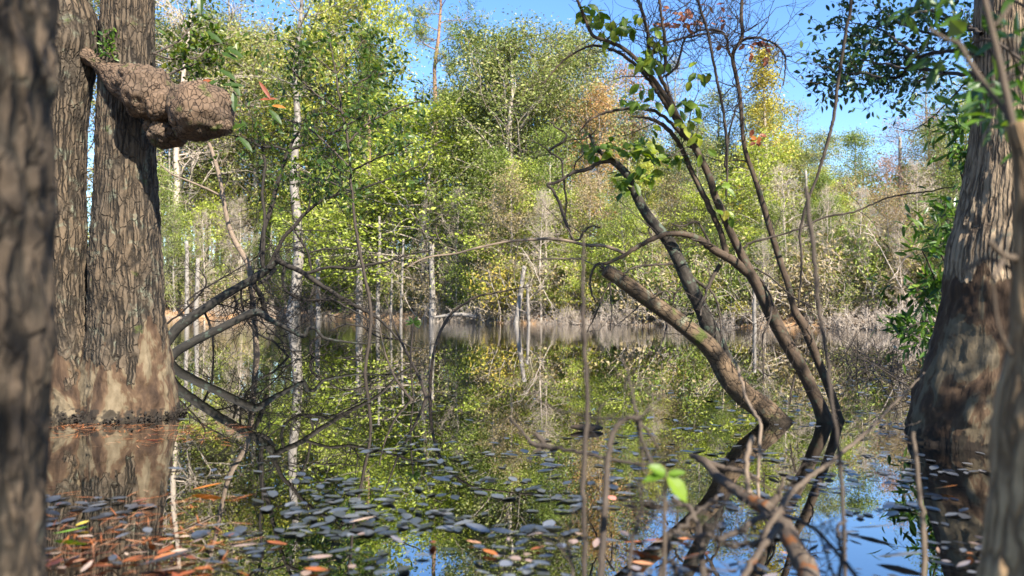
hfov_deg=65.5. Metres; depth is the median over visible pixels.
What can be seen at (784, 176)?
broadleaf tree
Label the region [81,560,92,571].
floating leaf
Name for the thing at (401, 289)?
slender tree
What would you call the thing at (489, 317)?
bare brush
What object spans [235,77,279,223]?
broadleaf tree
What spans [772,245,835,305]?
shrub
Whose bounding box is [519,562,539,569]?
floating leaf
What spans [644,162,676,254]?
broadleaf tree
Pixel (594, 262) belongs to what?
shrub
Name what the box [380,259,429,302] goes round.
shrub
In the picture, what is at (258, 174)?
broadleaf tree
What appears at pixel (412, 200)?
understorey tree
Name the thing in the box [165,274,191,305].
shrub
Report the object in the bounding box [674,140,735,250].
broadleaf tree
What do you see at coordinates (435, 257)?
understorey tree
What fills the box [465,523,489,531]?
floating leaf
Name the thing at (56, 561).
floating leaf
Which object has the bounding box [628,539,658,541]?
floating leaf
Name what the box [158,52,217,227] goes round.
broadleaf tree
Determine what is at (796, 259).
shrub
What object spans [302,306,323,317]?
bare brush
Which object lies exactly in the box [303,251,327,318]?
slender tree
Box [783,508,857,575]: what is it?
dead branch
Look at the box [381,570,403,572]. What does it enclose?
floating leaf
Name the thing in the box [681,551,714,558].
floating leaf
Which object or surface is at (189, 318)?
fallen tree
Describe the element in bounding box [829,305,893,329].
bare brush
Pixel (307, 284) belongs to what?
understorey tree
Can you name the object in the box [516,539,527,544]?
floating leaf
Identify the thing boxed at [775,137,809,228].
broadleaf tree
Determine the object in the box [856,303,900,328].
bare brush
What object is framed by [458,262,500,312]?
shrub
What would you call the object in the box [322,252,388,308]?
shrub
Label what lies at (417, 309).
bare brush
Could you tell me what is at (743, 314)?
bare brush
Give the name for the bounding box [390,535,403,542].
floating leaf
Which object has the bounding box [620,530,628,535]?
floating leaf
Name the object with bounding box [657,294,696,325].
bare brush
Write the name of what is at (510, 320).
bare brush
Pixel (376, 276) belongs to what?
shrub
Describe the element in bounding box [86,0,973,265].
sky
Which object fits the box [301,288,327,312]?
shrub
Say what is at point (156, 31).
broadleaf tree
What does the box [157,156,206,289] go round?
understorey tree
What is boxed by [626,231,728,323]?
shrub
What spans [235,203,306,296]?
understorey tree
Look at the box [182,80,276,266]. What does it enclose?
broadleaf tree
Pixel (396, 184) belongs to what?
broadleaf tree
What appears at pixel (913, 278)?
shrub
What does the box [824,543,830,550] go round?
floating leaf
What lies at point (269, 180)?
broadleaf tree
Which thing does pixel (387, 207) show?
understorey tree
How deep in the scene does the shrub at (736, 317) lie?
30.33 m
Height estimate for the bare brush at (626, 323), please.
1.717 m
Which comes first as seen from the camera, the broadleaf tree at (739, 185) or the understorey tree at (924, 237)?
the understorey tree at (924, 237)
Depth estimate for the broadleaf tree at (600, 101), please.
41.13 m
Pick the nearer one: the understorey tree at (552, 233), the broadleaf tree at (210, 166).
the understorey tree at (552, 233)
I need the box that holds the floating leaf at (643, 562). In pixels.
[632,561,652,564]
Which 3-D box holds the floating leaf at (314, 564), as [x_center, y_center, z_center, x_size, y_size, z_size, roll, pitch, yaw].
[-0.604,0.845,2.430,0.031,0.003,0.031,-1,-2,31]
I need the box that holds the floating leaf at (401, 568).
[397,566,409,570]
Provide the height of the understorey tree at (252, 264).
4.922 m
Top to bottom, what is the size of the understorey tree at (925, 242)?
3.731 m
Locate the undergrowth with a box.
[164,210,934,311]
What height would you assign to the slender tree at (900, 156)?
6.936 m
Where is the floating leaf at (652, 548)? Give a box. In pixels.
[645,547,659,549]
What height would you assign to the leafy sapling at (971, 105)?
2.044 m
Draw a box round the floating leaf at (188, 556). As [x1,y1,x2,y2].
[182,553,195,558]
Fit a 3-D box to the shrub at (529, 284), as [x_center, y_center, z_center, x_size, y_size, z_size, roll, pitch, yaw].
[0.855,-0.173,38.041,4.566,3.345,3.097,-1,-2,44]
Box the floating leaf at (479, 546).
[473,544,485,547]
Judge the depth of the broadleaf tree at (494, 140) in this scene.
47.47 m
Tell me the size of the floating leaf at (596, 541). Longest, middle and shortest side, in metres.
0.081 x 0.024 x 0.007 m
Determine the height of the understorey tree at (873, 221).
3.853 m
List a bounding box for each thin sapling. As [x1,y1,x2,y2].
[368,309,412,399]
[371,281,427,396]
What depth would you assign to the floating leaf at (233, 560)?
2.48 m
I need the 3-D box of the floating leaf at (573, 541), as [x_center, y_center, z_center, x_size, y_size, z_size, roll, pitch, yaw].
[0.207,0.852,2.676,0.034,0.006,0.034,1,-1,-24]
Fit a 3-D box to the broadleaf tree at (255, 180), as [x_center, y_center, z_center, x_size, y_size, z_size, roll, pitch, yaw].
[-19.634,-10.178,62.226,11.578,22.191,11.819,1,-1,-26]
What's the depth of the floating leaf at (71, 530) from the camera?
2.77 m
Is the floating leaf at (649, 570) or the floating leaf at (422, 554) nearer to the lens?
the floating leaf at (649, 570)
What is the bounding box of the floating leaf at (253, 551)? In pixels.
[244,550,263,553]
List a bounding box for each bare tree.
[87,0,288,280]
[165,245,184,309]
[187,209,226,316]
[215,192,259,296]
[277,267,289,309]
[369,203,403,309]
[408,186,455,311]
[436,187,480,312]
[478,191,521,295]
[514,186,569,319]
[567,251,589,311]
[636,209,670,315]
[703,199,741,277]
[751,234,780,324]
[783,219,810,301]
[799,182,842,296]
[832,185,884,314]
[882,220,923,315]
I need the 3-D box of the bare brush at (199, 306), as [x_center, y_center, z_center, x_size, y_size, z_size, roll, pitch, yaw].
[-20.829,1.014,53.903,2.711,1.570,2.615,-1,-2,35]
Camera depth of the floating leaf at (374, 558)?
2.49 m
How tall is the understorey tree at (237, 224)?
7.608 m
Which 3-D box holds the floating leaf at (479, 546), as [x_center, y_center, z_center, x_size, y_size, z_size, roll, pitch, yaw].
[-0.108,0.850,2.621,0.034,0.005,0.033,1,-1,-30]
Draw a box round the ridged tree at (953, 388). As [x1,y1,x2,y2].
[793,0,1023,451]
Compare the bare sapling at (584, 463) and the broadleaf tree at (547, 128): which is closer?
the bare sapling at (584, 463)
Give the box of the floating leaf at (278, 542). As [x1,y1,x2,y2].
[267,541,286,544]
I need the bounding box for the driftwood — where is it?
[571,424,602,430]
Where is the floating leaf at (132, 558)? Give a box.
[123,555,143,560]
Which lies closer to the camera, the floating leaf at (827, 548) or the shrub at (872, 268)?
the floating leaf at (827, 548)
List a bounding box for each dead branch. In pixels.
[508,404,676,466]
[522,347,669,575]
[754,372,924,547]
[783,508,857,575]
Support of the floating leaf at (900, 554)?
on the water
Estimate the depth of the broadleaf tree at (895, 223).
30.64 m
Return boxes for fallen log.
[435,312,486,320]
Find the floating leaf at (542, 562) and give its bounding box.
[532,560,550,564]
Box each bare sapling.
[580,237,589,575]
[804,187,846,575]
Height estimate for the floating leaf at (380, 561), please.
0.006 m
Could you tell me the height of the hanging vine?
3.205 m
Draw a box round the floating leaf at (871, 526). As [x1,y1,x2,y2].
[852,524,894,527]
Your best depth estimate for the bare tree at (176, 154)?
58.08 m
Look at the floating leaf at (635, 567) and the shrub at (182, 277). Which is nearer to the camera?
the floating leaf at (635, 567)
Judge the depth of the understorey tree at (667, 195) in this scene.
35.83 m
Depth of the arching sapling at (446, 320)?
7.20 m
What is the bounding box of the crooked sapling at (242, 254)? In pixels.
[158,139,259,354]
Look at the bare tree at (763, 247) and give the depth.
29.79 m
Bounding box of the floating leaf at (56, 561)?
[47,558,62,565]
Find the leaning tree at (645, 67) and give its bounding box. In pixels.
[406,0,955,424]
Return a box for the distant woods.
[86,174,952,262]
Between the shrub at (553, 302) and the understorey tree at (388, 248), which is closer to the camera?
the shrub at (553, 302)
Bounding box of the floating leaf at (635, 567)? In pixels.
[632,565,640,570]
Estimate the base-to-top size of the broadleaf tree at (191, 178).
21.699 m
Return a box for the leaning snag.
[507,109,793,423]
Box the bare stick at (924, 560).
[911,432,927,575]
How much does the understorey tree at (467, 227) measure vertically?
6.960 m
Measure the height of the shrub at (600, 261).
4.529 m
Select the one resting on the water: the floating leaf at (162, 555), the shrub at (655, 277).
the floating leaf at (162, 555)
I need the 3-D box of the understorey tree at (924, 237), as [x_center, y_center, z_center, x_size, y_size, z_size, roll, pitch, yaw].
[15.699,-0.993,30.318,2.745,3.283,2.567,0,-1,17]
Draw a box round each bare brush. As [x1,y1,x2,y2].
[181,297,219,312]
[210,300,233,316]
[222,298,249,313]
[247,299,286,317]
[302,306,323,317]
[322,307,335,318]
[335,307,351,317]
[354,293,380,309]
[394,314,416,320]
[412,301,427,314]
[424,299,450,320]
[425,308,474,321]
[446,294,480,321]
[461,299,497,322]
[501,313,522,323]
[507,296,548,321]
[529,315,545,323]
[539,300,595,324]
[561,306,598,324]
[563,303,589,323]
[572,295,638,325]
[586,312,607,324]
[587,289,628,318]
[605,296,637,324]
[620,279,686,320]
[625,278,687,316]
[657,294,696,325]
[709,308,747,326]
[730,299,788,324]
[741,309,781,327]
[783,296,803,316]
[796,303,922,359]
[796,311,816,323]
[797,298,927,375]
[822,304,871,328]
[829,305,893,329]
[829,327,927,391]
[854,294,893,317]
[856,298,935,329]
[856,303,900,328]
[868,301,936,329]
[889,288,936,323]
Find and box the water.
[46,318,989,575]
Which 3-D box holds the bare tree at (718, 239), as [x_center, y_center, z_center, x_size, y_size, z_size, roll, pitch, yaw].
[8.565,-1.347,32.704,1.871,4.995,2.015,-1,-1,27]
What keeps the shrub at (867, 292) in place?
on the ground
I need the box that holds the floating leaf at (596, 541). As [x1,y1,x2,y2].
[593,538,599,547]
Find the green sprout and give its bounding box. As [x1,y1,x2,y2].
[643,464,686,575]
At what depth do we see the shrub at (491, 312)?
37.31 m
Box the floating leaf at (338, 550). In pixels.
[327,548,349,552]
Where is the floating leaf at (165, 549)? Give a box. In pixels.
[157,545,172,553]
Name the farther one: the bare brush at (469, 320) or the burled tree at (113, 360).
the bare brush at (469, 320)
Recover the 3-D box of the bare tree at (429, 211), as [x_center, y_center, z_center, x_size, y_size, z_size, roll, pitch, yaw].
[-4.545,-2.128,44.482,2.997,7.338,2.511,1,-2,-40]
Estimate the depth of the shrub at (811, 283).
29.63 m
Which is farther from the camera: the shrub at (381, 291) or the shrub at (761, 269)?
the shrub at (381, 291)
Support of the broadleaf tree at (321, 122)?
on the ground
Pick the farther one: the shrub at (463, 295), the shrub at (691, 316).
the shrub at (463, 295)
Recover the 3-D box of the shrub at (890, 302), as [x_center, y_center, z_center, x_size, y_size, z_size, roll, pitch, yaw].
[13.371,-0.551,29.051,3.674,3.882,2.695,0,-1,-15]
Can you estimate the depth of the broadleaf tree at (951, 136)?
38.69 m
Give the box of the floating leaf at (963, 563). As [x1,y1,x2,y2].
[957,560,969,566]
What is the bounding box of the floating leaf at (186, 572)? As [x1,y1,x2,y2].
[179,570,194,575]
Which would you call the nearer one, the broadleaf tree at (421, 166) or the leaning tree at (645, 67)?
the leaning tree at (645, 67)
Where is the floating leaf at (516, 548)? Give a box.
[511,547,523,549]
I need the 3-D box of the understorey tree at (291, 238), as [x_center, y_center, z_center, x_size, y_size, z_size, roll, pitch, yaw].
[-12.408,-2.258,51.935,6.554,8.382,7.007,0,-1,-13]
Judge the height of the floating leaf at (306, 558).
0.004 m
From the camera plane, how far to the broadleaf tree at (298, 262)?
49.30 m
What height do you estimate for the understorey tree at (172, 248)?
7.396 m
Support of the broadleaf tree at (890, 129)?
on the ground
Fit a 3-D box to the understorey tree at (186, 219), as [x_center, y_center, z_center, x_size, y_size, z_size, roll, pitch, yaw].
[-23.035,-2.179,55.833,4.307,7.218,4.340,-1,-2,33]
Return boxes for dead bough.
[689,453,837,575]
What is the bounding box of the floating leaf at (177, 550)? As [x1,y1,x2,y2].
[170,549,187,551]
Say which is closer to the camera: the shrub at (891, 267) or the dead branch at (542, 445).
the dead branch at (542, 445)
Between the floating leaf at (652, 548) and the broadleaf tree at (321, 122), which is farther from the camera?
the broadleaf tree at (321, 122)
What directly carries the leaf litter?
on the ground
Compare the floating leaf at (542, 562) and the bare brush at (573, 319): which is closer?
the floating leaf at (542, 562)
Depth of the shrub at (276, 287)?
54.38 m
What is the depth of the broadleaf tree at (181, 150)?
63.68 m
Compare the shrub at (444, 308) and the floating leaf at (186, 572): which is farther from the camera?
the shrub at (444, 308)
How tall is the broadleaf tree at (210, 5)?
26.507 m
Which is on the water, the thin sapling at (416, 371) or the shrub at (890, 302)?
the thin sapling at (416, 371)
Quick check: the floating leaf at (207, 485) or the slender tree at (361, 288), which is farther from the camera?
the slender tree at (361, 288)
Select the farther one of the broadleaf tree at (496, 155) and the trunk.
the broadleaf tree at (496, 155)
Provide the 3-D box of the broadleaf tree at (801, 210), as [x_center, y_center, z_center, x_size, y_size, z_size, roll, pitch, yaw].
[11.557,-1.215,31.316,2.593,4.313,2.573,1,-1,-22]
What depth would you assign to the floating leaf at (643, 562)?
2.45 m
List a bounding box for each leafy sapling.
[243,0,445,372]
[887,0,1023,163]
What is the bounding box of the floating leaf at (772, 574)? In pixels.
[764,572,777,575]
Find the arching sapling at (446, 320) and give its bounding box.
[428,267,544,396]
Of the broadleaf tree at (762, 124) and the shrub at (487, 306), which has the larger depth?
the broadleaf tree at (762, 124)
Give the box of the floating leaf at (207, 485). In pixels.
[194,483,219,488]
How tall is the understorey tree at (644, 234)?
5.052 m
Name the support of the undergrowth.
on the ground
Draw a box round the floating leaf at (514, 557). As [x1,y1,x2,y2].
[508,556,520,559]
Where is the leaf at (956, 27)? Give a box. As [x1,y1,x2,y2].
[947,20,967,37]
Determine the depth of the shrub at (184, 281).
55.12 m
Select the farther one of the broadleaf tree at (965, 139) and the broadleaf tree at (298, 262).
the broadleaf tree at (298, 262)
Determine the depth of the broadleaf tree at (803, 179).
40.23 m
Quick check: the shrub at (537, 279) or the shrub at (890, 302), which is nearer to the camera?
the shrub at (890, 302)
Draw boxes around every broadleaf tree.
[87,0,158,245]
[87,0,212,221]
[88,0,258,275]
[88,11,242,243]
[92,66,193,230]
[155,0,307,287]
[157,49,209,270]
[158,49,250,269]
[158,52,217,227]
[160,24,252,278]
[167,6,276,240]
[170,96,248,268]
[176,9,250,269]
[179,21,287,264]
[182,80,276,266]
[194,31,291,264]
[200,12,332,266]
[212,0,409,262]
[221,0,394,318]
[232,54,348,264]
[235,21,343,271]
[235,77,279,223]
[236,66,281,273]
[238,64,282,273]
[248,19,351,269]
[252,85,565,306]
[260,23,363,256]
[273,70,378,259]
[287,0,426,179]
[288,161,421,316]
[299,65,345,218]
[371,114,421,251]
[383,11,532,267]
[384,100,429,262]
[393,76,480,264]
[395,1,605,279]
[395,79,504,270]
[395,119,455,243]
[415,89,474,265]
[431,35,568,266]
[432,52,560,258]
[434,143,541,290]
[440,79,491,220]
[473,91,567,230]
[482,63,566,256]
[488,15,652,251]
[497,118,597,275]
[517,42,636,256]
[518,61,580,250]
[522,24,677,242]
[538,65,607,252]
[554,75,648,255]
[563,93,604,243]
[569,49,685,247]
[575,80,623,232]
[601,99,665,238]
[603,93,628,218]
[603,123,657,228]
[607,115,670,224]
[616,160,679,263]
[628,49,721,243]
[632,136,678,259]
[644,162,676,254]
[650,131,734,258]
[655,132,740,268]
[657,82,782,245]
[670,120,716,212]
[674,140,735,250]
[676,128,754,252]
[677,124,854,291]
[705,38,816,255]
[708,148,757,243]
[730,92,806,218]
[730,99,790,242]
[735,161,769,239]
[746,140,800,241]
[759,95,843,223]
[768,135,814,230]
[773,126,878,233]
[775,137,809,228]
[777,143,829,242]
[781,203,840,262]
[804,163,843,247]
[814,174,886,246]
[818,122,918,244]
[853,152,915,241]
[862,194,889,234]
[864,207,934,264]
[870,115,931,233]
[874,104,969,245]
[876,70,962,197]
[881,160,924,244]
[892,162,926,223]
[895,113,965,228]
[915,132,952,220]
[921,36,972,225]
[925,101,967,184]
[929,157,962,220]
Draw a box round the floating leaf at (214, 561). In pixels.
[202,560,223,562]
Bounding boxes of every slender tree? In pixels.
[165,149,170,273]
[182,237,193,316]
[193,258,214,309]
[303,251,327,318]
[356,248,365,319]
[369,216,385,319]
[384,250,408,320]
[385,239,409,320]
[419,244,436,321]
[498,266,539,323]
[508,269,543,323]
[723,267,782,327]
[789,171,807,224]
[888,136,914,221]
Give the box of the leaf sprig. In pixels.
[406,316,420,398]
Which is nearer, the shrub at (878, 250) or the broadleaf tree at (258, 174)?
the shrub at (878, 250)
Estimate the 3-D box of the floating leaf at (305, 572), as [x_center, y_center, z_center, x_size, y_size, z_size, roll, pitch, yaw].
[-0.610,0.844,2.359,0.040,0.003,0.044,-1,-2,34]
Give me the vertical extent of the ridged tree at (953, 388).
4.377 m
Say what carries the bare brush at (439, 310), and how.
on the ground
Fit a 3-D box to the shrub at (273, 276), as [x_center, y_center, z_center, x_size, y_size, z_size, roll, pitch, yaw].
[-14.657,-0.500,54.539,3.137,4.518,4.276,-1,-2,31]
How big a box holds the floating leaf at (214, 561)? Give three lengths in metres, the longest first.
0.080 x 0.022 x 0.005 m
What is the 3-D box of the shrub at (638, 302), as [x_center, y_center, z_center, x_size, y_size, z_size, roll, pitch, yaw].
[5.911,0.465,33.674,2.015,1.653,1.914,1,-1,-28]
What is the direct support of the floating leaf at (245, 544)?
on the water
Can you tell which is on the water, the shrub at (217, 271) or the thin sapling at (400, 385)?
the thin sapling at (400, 385)
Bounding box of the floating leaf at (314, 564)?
[310,562,318,566]
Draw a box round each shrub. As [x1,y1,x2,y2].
[164,273,194,311]
[164,275,199,307]
[165,269,202,304]
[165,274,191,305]
[168,259,218,293]
[178,282,210,308]
[179,272,243,311]
[189,263,245,297]
[193,255,246,308]
[200,266,246,308]
[214,273,277,313]
[214,278,260,310]
[220,271,276,300]
[229,265,285,307]
[260,268,289,306]
[264,284,287,308]
[269,249,310,308]
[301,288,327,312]
[309,263,353,310]
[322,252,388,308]
[322,269,348,310]
[339,283,355,309]
[347,256,388,304]
[353,269,429,312]
[368,267,414,309]
[375,245,455,310]
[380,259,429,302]
[380,262,470,320]
[380,275,414,312]
[381,262,435,311]
[404,253,485,301]
[414,281,441,306]
[427,271,462,307]
[430,258,485,313]
[438,300,452,312]
[440,249,492,311]
[450,269,493,312]
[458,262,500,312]
[463,246,547,321]
[468,280,515,322]
[468,283,515,317]
[475,248,552,316]
[497,252,562,314]
[501,244,557,310]
[513,231,601,318]
[515,263,574,313]
[535,282,580,315]
[543,242,601,311]
[545,225,687,307]
[546,294,571,316]
[552,269,606,318]
[558,246,649,291]
[579,261,630,318]
[600,245,690,324]
[601,249,707,316]
[625,285,659,317]
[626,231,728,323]
[628,251,691,295]
[638,262,694,315]
[652,261,702,301]
[677,225,833,309]
[678,274,718,324]
[680,267,751,319]
[686,268,752,320]
[689,227,797,319]
[691,243,751,322]
[696,270,747,315]
[713,294,761,326]
[723,214,817,314]
[723,219,850,321]
[728,227,769,282]
[731,259,797,286]
[756,222,888,316]
[759,243,848,289]
[762,223,841,298]
[768,248,866,327]
[769,244,856,317]
[769,268,828,315]
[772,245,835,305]
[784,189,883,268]
[799,298,863,328]
[802,254,891,322]
[815,236,922,310]
[820,224,926,314]
[830,204,903,305]
[832,282,886,316]
[837,247,915,312]
[850,214,952,314]
[855,220,943,306]
[857,220,938,309]
[865,99,969,373]
[865,219,922,274]
[886,262,939,304]
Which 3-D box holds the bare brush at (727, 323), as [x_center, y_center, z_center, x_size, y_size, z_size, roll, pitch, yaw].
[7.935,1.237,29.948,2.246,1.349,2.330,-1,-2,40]
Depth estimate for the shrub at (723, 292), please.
31.12 m
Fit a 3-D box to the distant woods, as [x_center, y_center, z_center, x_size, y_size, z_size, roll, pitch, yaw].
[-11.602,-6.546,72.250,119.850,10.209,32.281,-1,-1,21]
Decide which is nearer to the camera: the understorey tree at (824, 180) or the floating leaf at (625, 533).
the floating leaf at (625, 533)
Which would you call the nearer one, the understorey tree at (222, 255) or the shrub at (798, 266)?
the shrub at (798, 266)
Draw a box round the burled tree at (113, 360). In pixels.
[50,0,284,423]
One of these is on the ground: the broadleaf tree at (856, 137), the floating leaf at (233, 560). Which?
the broadleaf tree at (856, 137)
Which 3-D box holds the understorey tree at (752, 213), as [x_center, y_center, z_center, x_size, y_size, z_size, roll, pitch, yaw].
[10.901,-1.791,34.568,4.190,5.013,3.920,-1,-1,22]
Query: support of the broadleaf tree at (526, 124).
on the ground
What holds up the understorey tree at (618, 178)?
on the ground
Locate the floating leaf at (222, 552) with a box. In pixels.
[218,549,225,554]
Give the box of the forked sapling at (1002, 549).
[927,0,1023,575]
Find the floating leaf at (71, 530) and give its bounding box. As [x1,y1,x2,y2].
[58,526,87,532]
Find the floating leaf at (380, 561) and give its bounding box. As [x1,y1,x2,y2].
[376,559,386,563]
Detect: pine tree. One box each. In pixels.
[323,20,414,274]
[380,0,492,275]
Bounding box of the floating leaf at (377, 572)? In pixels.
[374,569,383,574]
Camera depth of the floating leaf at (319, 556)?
2.52 m
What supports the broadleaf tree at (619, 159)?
on the ground
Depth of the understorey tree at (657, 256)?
33.91 m
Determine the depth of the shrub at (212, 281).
54.05 m
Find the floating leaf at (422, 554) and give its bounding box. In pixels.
[414,553,429,555]
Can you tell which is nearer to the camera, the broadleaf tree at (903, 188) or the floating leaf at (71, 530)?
the floating leaf at (71, 530)
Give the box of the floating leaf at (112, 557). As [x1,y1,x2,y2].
[108,554,117,560]
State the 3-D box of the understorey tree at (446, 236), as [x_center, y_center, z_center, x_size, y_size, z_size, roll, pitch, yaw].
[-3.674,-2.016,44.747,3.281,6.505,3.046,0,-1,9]
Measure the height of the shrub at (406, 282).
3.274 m
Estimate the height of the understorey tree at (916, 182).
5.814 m
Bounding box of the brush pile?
[542,469,767,575]
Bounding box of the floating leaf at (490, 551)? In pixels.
[483,549,497,554]
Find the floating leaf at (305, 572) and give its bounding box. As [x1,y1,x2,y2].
[300,570,311,575]
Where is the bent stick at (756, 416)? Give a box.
[733,359,762,497]
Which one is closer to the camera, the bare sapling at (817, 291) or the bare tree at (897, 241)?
the bare sapling at (817, 291)
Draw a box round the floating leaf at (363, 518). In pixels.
[351,516,374,521]
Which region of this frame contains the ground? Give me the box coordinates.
[165,262,933,575]
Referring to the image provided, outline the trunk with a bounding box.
[0,0,58,575]
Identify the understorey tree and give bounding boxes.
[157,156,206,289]
[161,207,200,311]
[161,207,221,291]
[162,195,258,299]
[198,197,255,283]
[212,245,235,292]
[214,207,259,298]
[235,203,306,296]
[235,241,260,290]
[236,233,271,288]
[267,172,391,309]
[272,191,371,309]
[276,235,292,294]
[289,209,333,311]
[330,160,470,289]
[342,217,388,308]
[344,233,389,302]
[361,175,407,274]
[380,179,448,287]
[382,244,399,270]
[411,197,465,286]
[428,243,448,280]
[436,186,484,308]
[442,157,567,287]
[451,230,485,286]
[461,231,499,289]
[462,160,561,311]
[478,224,509,291]
[513,185,620,295]
[514,217,541,274]
[521,196,576,314]
[533,204,577,263]
[536,166,623,309]
[545,233,607,309]
[578,228,642,288]
[584,164,661,312]
[587,210,680,307]
[592,226,614,257]
[607,207,683,276]
[629,182,752,282]
[634,220,681,290]
[635,169,710,272]
[658,202,698,263]
[691,209,748,288]
[706,226,783,274]
[722,194,796,252]
[746,200,809,306]
[753,163,843,311]
[765,223,818,271]
[787,166,854,253]
[793,192,888,255]
[811,193,857,283]
[841,181,927,276]
[842,237,876,314]
[862,206,885,252]
[877,158,947,293]
[879,229,930,308]
[893,159,962,278]
[907,224,939,268]
[913,214,948,305]
[925,223,943,301]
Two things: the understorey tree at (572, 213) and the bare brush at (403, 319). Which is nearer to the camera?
the understorey tree at (572, 213)
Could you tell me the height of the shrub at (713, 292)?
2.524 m
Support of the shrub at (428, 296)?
on the ground
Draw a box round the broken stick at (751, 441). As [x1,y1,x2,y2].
[743,435,755,494]
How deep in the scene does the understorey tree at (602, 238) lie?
37.63 m
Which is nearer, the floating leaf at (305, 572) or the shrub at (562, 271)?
the floating leaf at (305, 572)
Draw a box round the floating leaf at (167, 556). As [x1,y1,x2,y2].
[140,548,194,564]
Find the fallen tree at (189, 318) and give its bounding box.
[165,63,443,360]
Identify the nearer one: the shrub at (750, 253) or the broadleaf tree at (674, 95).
the shrub at (750, 253)
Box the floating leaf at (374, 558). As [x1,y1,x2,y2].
[363,557,381,560]
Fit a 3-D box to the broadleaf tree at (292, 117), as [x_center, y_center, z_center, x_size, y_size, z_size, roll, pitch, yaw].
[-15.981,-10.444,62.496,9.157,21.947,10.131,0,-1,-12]
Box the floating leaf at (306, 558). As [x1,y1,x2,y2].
[298,557,314,559]
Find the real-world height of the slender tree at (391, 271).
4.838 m
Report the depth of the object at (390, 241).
47.08 m
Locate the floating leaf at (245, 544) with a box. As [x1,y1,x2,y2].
[230,543,258,546]
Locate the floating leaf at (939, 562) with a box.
[928,560,955,565]
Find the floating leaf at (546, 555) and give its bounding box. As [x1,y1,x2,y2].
[538,554,552,556]
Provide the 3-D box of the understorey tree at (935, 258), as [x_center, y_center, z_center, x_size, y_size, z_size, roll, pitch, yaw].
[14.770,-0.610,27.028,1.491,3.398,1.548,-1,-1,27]
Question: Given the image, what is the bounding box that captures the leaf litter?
[146,545,245,575]
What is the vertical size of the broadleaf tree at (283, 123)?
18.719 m
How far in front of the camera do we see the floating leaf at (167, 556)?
2.47 m
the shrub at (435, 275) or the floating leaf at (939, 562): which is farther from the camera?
the shrub at (435, 275)
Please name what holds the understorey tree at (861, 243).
on the ground
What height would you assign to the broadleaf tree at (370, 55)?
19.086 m
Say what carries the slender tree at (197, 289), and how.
on the ground
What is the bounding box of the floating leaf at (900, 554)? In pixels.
[877,551,920,556]
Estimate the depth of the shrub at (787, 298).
29.99 m
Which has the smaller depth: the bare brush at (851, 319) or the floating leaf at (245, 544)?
the floating leaf at (245, 544)
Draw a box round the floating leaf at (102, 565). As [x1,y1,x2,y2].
[92,564,110,565]
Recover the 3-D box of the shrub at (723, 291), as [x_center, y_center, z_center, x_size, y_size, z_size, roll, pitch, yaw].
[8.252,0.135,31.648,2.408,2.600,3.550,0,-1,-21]
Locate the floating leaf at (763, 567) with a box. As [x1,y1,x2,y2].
[756,564,768,571]
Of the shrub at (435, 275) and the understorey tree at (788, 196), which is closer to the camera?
the understorey tree at (788, 196)
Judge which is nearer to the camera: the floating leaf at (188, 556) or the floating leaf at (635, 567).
the floating leaf at (635, 567)
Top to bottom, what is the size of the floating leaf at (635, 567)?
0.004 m
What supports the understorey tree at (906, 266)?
on the ground
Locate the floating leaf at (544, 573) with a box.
[537,572,549,575]
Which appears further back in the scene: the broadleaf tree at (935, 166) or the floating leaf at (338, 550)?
the broadleaf tree at (935, 166)
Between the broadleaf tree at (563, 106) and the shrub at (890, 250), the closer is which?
the shrub at (890, 250)
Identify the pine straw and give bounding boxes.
[46,421,261,575]
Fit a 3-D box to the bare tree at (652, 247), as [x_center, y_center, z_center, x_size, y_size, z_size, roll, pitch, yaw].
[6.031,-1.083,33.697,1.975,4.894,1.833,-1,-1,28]
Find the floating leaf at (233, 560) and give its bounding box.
[227,559,237,562]
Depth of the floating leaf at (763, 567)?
2.41 m
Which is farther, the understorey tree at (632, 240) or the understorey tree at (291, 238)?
the understorey tree at (291, 238)
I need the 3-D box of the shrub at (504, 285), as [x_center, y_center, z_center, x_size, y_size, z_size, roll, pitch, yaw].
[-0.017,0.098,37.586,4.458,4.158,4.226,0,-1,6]
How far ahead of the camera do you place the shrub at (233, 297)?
53.99 m
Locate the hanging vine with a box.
[797,0,852,306]
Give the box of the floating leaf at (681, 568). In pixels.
[668,566,690,571]
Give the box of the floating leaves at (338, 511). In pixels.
[47,363,986,539]
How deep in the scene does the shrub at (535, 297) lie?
36.32 m
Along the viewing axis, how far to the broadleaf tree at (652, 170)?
45.49 m
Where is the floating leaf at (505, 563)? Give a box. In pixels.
[499,560,512,565]
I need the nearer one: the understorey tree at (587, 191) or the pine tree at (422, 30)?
the understorey tree at (587, 191)
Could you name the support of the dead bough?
on the water
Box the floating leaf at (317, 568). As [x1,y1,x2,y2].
[305,567,328,570]
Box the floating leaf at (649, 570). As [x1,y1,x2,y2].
[645,568,652,573]
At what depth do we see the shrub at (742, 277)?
30.76 m
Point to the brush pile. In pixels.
(698, 535)
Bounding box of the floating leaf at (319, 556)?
[307,555,332,557]
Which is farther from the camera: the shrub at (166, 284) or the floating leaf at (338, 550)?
the shrub at (166, 284)
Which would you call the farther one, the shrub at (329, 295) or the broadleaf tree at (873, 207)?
the shrub at (329, 295)
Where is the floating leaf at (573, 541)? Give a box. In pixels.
[569,539,577,543]
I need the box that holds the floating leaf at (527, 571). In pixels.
[522,569,531,573]
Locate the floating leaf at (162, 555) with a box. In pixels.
[153,552,174,559]

